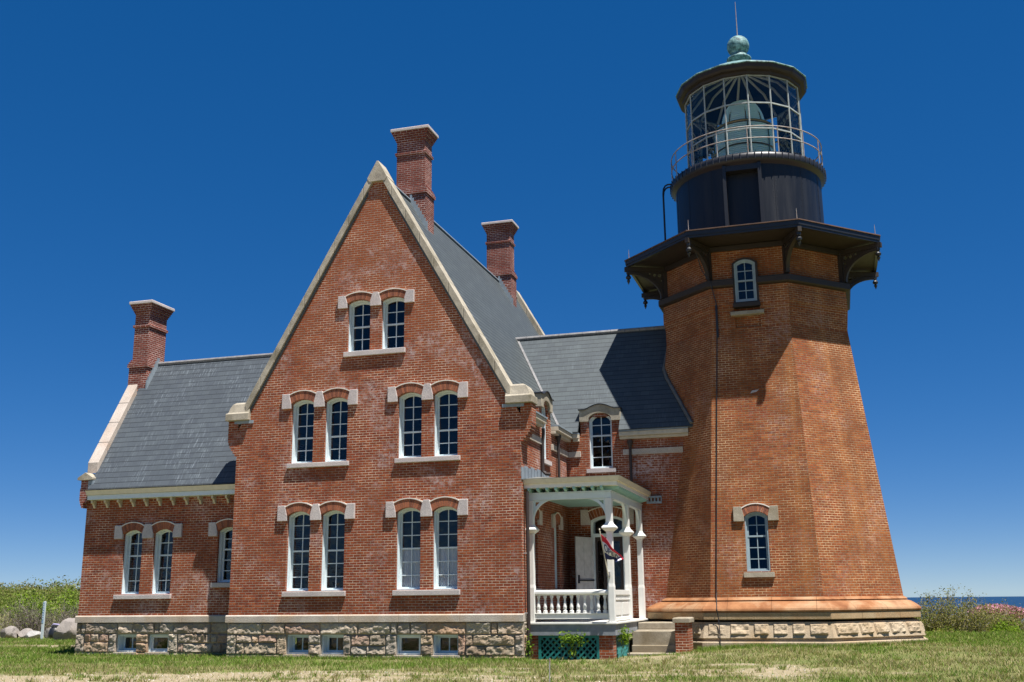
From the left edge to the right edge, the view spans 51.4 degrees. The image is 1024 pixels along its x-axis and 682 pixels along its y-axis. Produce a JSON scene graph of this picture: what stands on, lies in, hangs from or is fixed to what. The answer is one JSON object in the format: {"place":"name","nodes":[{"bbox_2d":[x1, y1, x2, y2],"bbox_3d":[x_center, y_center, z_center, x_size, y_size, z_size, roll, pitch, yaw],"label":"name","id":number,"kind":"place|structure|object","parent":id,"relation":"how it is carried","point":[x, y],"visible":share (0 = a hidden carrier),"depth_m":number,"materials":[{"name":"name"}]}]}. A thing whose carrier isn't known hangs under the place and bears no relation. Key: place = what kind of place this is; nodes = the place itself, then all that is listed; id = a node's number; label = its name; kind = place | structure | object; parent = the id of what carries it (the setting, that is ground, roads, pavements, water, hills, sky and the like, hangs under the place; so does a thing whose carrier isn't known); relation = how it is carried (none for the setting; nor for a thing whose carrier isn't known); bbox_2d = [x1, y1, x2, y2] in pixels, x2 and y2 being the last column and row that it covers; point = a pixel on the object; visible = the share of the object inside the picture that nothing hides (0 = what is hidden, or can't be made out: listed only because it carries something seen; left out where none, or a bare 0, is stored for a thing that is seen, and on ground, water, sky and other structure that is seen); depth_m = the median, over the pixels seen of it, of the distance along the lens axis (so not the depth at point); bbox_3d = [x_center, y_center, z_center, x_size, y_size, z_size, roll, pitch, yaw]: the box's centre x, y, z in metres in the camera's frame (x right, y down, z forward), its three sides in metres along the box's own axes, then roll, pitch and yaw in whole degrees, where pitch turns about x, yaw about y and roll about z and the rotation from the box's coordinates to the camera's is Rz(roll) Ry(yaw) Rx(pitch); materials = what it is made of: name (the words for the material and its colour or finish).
{"place":"outdoors","nodes":[
{"label":"outdoors","id":0,"kind":"place"},
{"bbox_2d":[0,601,1023,681],"bbox_3d":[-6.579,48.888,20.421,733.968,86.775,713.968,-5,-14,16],"label":"ground","id":1,"kind":"structure","parent":0,"point":[749,669],"depth_m":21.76,"materials":[{"name":"green plant"}]},
{"bbox_2d":[0,601,7,630],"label":"bare shrub","id":2,"kind":"object","parent":1,"relation":"on","point":[2,614],"visible":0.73,"depth_m":48.56,"materials":[{"name":"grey plant"}]},
{"bbox_2d":[0,626,18,638],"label":"boulder","id":3,"kind":"object","parent":1,"relation":"on","point":[10,631],"visible":0.75,"depth_m":45.27,"materials":[{"name":"grey stone"}]},
{"bbox_2d":[0,598,41,630],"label":"bare shrub","id":4,"kind":"object","parent":1,"relation":"on","point":[10,617],"visible":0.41,"depth_m":48.30,"materials":[{"name":"grey plant"}]},
{"bbox_2d":[17,628,32,638],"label":"boulder","id":5,"kind":"object","parent":1,"relation":"on","point":[23,633],"visible":0.48,"depth_m":45.28,"materials":[{"name":"grey stone"}]},
{"bbox_2d":[4,588,58,628],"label":"leafy shrub","id":6,"kind":"object","parent":1,"relation":"on","point":[32,601],"visible":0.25,"depth_m":50.32,"materials":[{"name":"green plant"}]},
{"bbox_2d":[2,596,63,631],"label":"bare shrub","id":7,"kind":"object","parent":1,"relation":"on","point":[31,624],"visible":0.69,"depth_m":47.69,"materials":[{"name":"grey plant"}]},
{"bbox_2d":[26,631,40,638],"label":"boulder","id":8,"kind":"object","parent":1,"relation":"on","point":[33,634],"visible":0.63,"depth_m":44.82,"materials":[{"name":"grey stone"}]},
{"bbox_2d":[0,575,80,615],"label":"hillside scrub","id":9,"kind":"object","parent":1,"relation":"on","point":[6,592],"visible":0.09,"depth_m":57.57,"materials":[{"name":"green plant"}]},
{"bbox_2d":[40,601,45,638],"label":"marker post","id":10,"kind":"object","parent":1,"relation":"on","point":[43,619],"visible":0.97,"depth_m":43.99,"materials":[{"name":"white plastic"}]},
{"bbox_2d":[44,627,51,638],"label":"boulder","id":11,"kind":"object","parent":1,"relation":"on","point":[46,631],"visible":0.19,"depth_m":44.44,"materials":[{"name":"grey stone"}]},
{"bbox_2d":[48,623,58,638],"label":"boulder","id":12,"kind":"object","parent":1,"relation":"on","point":[54,626],"visible":0.51,"depth_m":43.59,"materials":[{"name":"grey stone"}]},
{"bbox_2d":[36,600,76,628],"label":"bare shrub","id":13,"kind":"object","parent":1,"relation":"on","point":[61,620],"visible":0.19,"depth_m":47.98,"materials":[{"name":"grey plant"}]},
{"bbox_2d":[50,584,78,622],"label":"leafy shrub","id":14,"kind":"object","parent":1,"relation":"on","point":[70,602],"visible":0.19,"depth_m":49.83,"materials":[{"name":"green plant"}]},
{"bbox_2d":[53,618,76,639],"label":"boulder","id":15,"kind":"object","parent":1,"relation":"on","point":[66,628],"visible":0.62,"depth_m":42.19,"materials":[{"name":"grey stone"}]},
{"bbox_2d":[58,601,78,621],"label":"bare shrub","id":16,"kind":"object","parent":1,"relation":"on","point":[76,612],"visible":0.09,"depth_m":47.44,"materials":[{"name":"grey plant"}]},
{"bbox_2d":[74,124,720,659],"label":"brick house","id":17,"kind":"structure","parent":1,"relation":"on","point":[338,472],"depth_m":29.59,"materials":[{"name":"red brick"}]},
{"bbox_2d":[113,634,136,654],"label":"basement window","id":18,"kind":"structure","parent":17,"relation":"in","point":[121,647],"depth_m":30.08,"materials":[{"name":"blue paint"}]},
{"bbox_2d":[121,530,141,593],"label":"window","id":19,"kind":"structure","parent":17,"relation":"in","point":[128,540],"depth_m":30.64,"materials":[{"name":"white wood"}]},
{"bbox_2d":[145,634,168,654],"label":"basement window","id":20,"kind":"structure","parent":17,"relation":"in","point":[153,648],"depth_m":29.71,"materials":[{"name":"blue paint"}]},
{"bbox_2d":[152,529,172,593],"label":"window","id":21,"kind":"structure","parent":17,"relation":"in","point":[158,543],"depth_m":30.35,"materials":[{"name":"white wood"}]},
{"bbox_2d":[217,527,232,581],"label":"window","id":22,"kind":"structure","parent":17,"relation":"in","point":[222,542],"depth_m":29.81,"materials":[{"name":"white wood"}]},
{"bbox_2d":[283,635,308,656],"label":"basement window","id":23,"kind":"structure","parent":17,"relation":"in","point":[291,650],"depth_m":27.93,"materials":[{"name":"blue paint"}]},
{"bbox_2d":[286,512,309,590],"bbox_3d":[-5.632,5.619,28.467,0.670,2.080,0.235,-5,-14,16],"label":"window","id":24,"kind":"structure","parent":17,"relation":"in","point":[290,564],"depth_m":28.53,"materials":[{"name":"blue paint"}]},
{"bbox_2d":[291,400,313,462],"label":"window","id":25,"kind":"structure","parent":17,"relation":"in","point":[296,414],"depth_m":29.28,"materials":[{"name":"white wood"}]},
{"bbox_2d":[319,635,344,657],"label":"basement window","id":26,"kind":"structure","parent":17,"relation":"in","point":[325,638],"depth_m":27.64,"materials":[{"name":"white paint"}]},
{"bbox_2d":[321,510,344,590],"bbox_3d":[-4.666,5.541,28.185,0.670,2.080,0.235,-5,-14,16],"label":"window","id":27,"kind":"structure","parent":17,"relation":"in","point":[326,516],"depth_m":28.24,"materials":[{"name":"blue paint"}]},
{"bbox_2d":[325,398,347,461],"bbox_3d":[-4.698,2.418,28.937,0.670,1.745,0.235,-5,-14,16],"label":"window","id":28,"kind":"structure","parent":17,"relation":"in","point":[330,403],"depth_m":29.00,"materials":[{"name":"white paint"}]},
{"bbox_2d":[348,300,369,351],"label":"window","id":29,"kind":"structure","parent":17,"relation":"in","point":[352,306],"depth_m":29.52,"materials":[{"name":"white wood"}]},
{"bbox_2d":[382,297,403,348],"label":"window","id":30,"kind":"structure","parent":17,"relation":"in","point":[385,337],"depth_m":29.23,"materials":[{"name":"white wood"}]},
{"bbox_2d":[393,635,422,657],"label":"basement window","id":31,"kind":"structure","parent":17,"relation":"in","point":[400,652],"depth_m":26.95,"materials":[{"name":"blue paint"}]},
{"bbox_2d":[397,508,419,589],"bbox_3d":[-2.616,5.377,27.591,0.670,2.080,0.242,-5,-14,16],"label":"window","id":32,"kind":"structure","parent":17,"relation":"in","point":[408,559],"depth_m":27.61,"materials":[{"name":"blue paint"}]},
{"bbox_2d":[399,393,421,457],"bbox_3d":[-2.649,2.253,28.340,0.670,1.745,0.235,-5,-14,16],"label":"window","id":33,"kind":"structure","parent":17,"relation":"in","point":[402,399],"depth_m":28.41,"materials":[{"name":"blue paint"}]},
{"bbox_2d":[433,506,456,588],"bbox_3d":[-1.650,5.299,27.309,0.670,2.080,0.242,-5,-14,16],"label":"window","id":34,"kind":"structure","parent":17,"relation":"in","point":[445,558],"depth_m":27.33,"materials":[{"name":"blue paint"}]},
{"bbox_2d":[431,635,459,657],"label":"basement window","id":35,"kind":"structure","parent":17,"relation":"in","point":[438,652],"depth_m":26.78,"materials":[{"name":"white paint"}]},
{"bbox_2d":[434,390,457,455],"bbox_3d":[-1.683,2.176,28.058,0.670,1.745,0.235,-5,-14,16],"label":"window","id":36,"kind":"structure","parent":17,"relation":"in","point":[437,397],"depth_m":28.12,"materials":[{"name":"white paint"}]},
{"bbox_2d":[542,407,545,458],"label":"window","id":37,"kind":"structure","parent":17,"relation":"in","point":[543,409],"depth_m":29.84,"materials":[{"name":"white paint"}]},
{"bbox_2d":[554,528,556,587],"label":"window","id":38,"kind":"structure","parent":17,"relation":"in","point":[555,552],"depth_m":30.00,"materials":[{"name":"white paint"}]},
{"bbox_2d":[575,536,594,612],"bbox_3d":[2.108,6.721,30.341,0.117,2.240,0.871,-11,-17,37],"label":"door leaf","id":39,"kind":"structure","parent":17,"relation":"in","point":[584,563],"depth_m":30.39,"materials":[{"name":"white wood"}]},
{"bbox_2d":[521,466,650,659],"bbox_3d":[2.132,5.971,28.430,2.570,5.044,4.965,-5,-14,16],"label":"porch","id":40,"kind":"object","parent":17,"relation":"attached to","point":[606,493],"visible":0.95,"depth_m":26.66,"materials":[{"name":"white paint"}]},
{"bbox_2d":[599,528,623,576],"bbox_3d":[2.465,5.174,26.037,0.555,1.174,0.379,-10,-17,35],"label":"open flag","id":41,"kind":"object","parent":40,"relation":"attached to","point":[610,552],"visible":1,"depth_m":26.08,"materials":[{"name":"multicoloured fabric"}]},
{"bbox_2d":[589,416,612,468],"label":"window","id":42,"kind":"structure","parent":17,"relation":"in","point":[591,425],"depth_m":31.73,"materials":[{"name":"white paint"}]},
{"bbox_2d":[591,515,624,612],"bbox_3d":[2.834,6.527,30.826,1.000,2.910,0.320,-5,-14,16],"label":"front door","id":43,"kind":"structure","parent":17,"relation":"in","point":[616,536],"depth_m":30.91,"materials":[{"name":"blue paint"}]},
{"bbox_2d":[2,656,834,681],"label":"pebbles","id":44,"kind":"object","parent":1,"relation":"on","point":[363,677],"visible":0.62,"depth_m":20.95,"materials":[{"name":"white gravel"}]},
{"bbox_2d":[525,629,533,657],"bbox_3d":[0.430,7.403,26.105,0.258,0.731,0.312,6,-15,-24],"label":"leafy plant","id":45,"kind":"object","parent":1,"relation":"on","point":[530,646],"visible":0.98,"depth_m":26.06,"materials":[{"name":"green plant"}]},
{"bbox_2d":[550,630,588,657],"bbox_3d":[1.395,7.370,26.030,0.983,0.715,0.403,-5,-14,16],"label":"leafy plant","id":46,"kind":"object","parent":1,"relation":"on","point":[571,637],"visible":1,"depth_m":25.98,"materials":[{"name":"green plant"}]},
{"bbox_2d":[569,647,578,657],"bbox_3d":[1.485,7.585,25.896,0.225,0.268,0.381,-5,-14,16],"label":"leafy plant","id":47,"kind":"object","parent":1,"relation":"on","point":[572,653],"visible":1,"depth_m":25.92,"materials":[{"name":"green plant"}]},
{"bbox_2d":[617,625,633,656],"bbox_3d":[2.782,7.372,26.195,0.374,0.759,0.368,-11,-17,37],"label":"leafy plant","id":48,"kind":"object","parent":1,"relation":"on","point":[624,638],"visible":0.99,"depth_m":26.20,"materials":[{"name":"green plant"}]},
{"bbox_2d":[627,622,675,655],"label":"stone steps","id":49,"kind":"structure","parent":1,"relation":"on","point":[650,638],"depth_m":27.50,"materials":[{"name":"beige stone"}]},
{"bbox_2d":[672,617,693,652],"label":"brick pier","id":50,"kind":"structure","parent":1,"relation":"on","point":[683,634],"depth_m":26.95,"materials":[{"name":"brick"}]},
{"bbox_2d":[624,5,926,649],"bbox_3d":[7.586,-1.204,33.267,8.039,20.950,8.084,-5,-14,16],"label":"lighthouse","id":51,"kind":"object","parent":1,"relation":"on","point":[752,272],"visible":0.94,"depth_m":30.08,"materials":[{"name":"orange brick"}]},
{"bbox_2d":[713,100,775,157],"bbox_3d":[7.538,-6.503,34.565,1.970,2.770,1.970,-5,-14,16],"label":"fresnel lens","id":52,"kind":"object","parent":51,"relation":"on","point":[736,115],"visible":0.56,"depth_m":33.86,"materials":[{"name":"teal glass"}]},
{"bbox_2d":[734,259,756,301],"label":"window","id":53,"kind":"structure","parent":51,"relation":"in","point":[744,261],"depth_m":30.79,"materials":[{"name":"grey paint"}]},
{"bbox_2d":[744,512,770,571],"bbox_3d":[6.584,5.384,28.549,0.610,1.598,0.336,-5,-14,16],"label":"window","id":54,"kind":"structure","parent":51,"relation":"in","point":[751,514],"depth_m":28.55,"materials":[{"name":"grey paint"}]},
{"bbox_2d":[914,609,936,631],"bbox_3d":[13.813,9.640,36.572,1.677,1.335,1.708,0,-14,-2],"label":"budding shrub","id":55,"kind":"object","parent":1,"relation":"on","point":[924,621],"visible":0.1,"depth_m":36.17,"materials":[{"name":"green plant"}]},
{"bbox_2d":[926,622,966,632],"bbox_3d":[14.399,9.602,35.289,1.683,0.558,0.816,-7,-15,26],"label":"leafy shrub","id":56,"kind":"object","parent":1,"relation":"on","point":[943,629],"visible":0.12,"depth_m":35.27,"materials":[{"name":"green plant"}]},
{"bbox_2d":[913,583,1001,632],"bbox_3d":[14.980,9.242,36.284,3.019,1.915,2.602,-10,-16,33],"label":"budding shrub","id":57,"kind":"object","parent":1,"relation":"on","point":[971,624],"visible":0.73,"depth_m":35.95,"materials":[{"name":"green plant"}]},
{"bbox_2d":[971,602,1023,624],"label":"blossom tree","id":58,"kind":"object","parent":1,"relation":"on","point":[1011,607],"visible":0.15,"depth_m":46.94,"materials":[{"name":"pink plant"}]},
{"bbox_2d":[975,598,1023,631],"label":"budding shrub","id":59,"kind":"object","parent":1,"relation":"on","point":[1008,619],"visible":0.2,"depth_m":36.83,"materials":[{"name":"green plant"}]},
{"bbox_2d":[982,600,1023,631],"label":"hedge shrub","id":60,"kind":"object","parent":1,"relation":"on","point":[1009,613],"visible":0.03,"depth_m":39.79,"materials":[{"name":"green plant"}]},
{"bbox_2d":[987,616,1022,632],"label":"leafy shrub","id":61,"kind":"object","parent":1,"relation":"on","point":[1011,628],"visible":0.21,"depth_m":35.50,"materials":[{"name":"green plant"}]},
{"bbox_2d":[0,0,1023,596],"label":"sky","id":62,"kind":"structure","parent":0,"point":[203,160],"materials":[{"name":"blue"}]},
{"bbox_2d":[907,596,1023,627],"bbox_3d":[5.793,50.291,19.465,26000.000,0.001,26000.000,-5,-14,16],"label":"sea","id":63,"kind":"structure","parent":0,"point":[1017,601],"depth_m":5877.77,"materials":[{"name":"blue liquid"}]}
]}

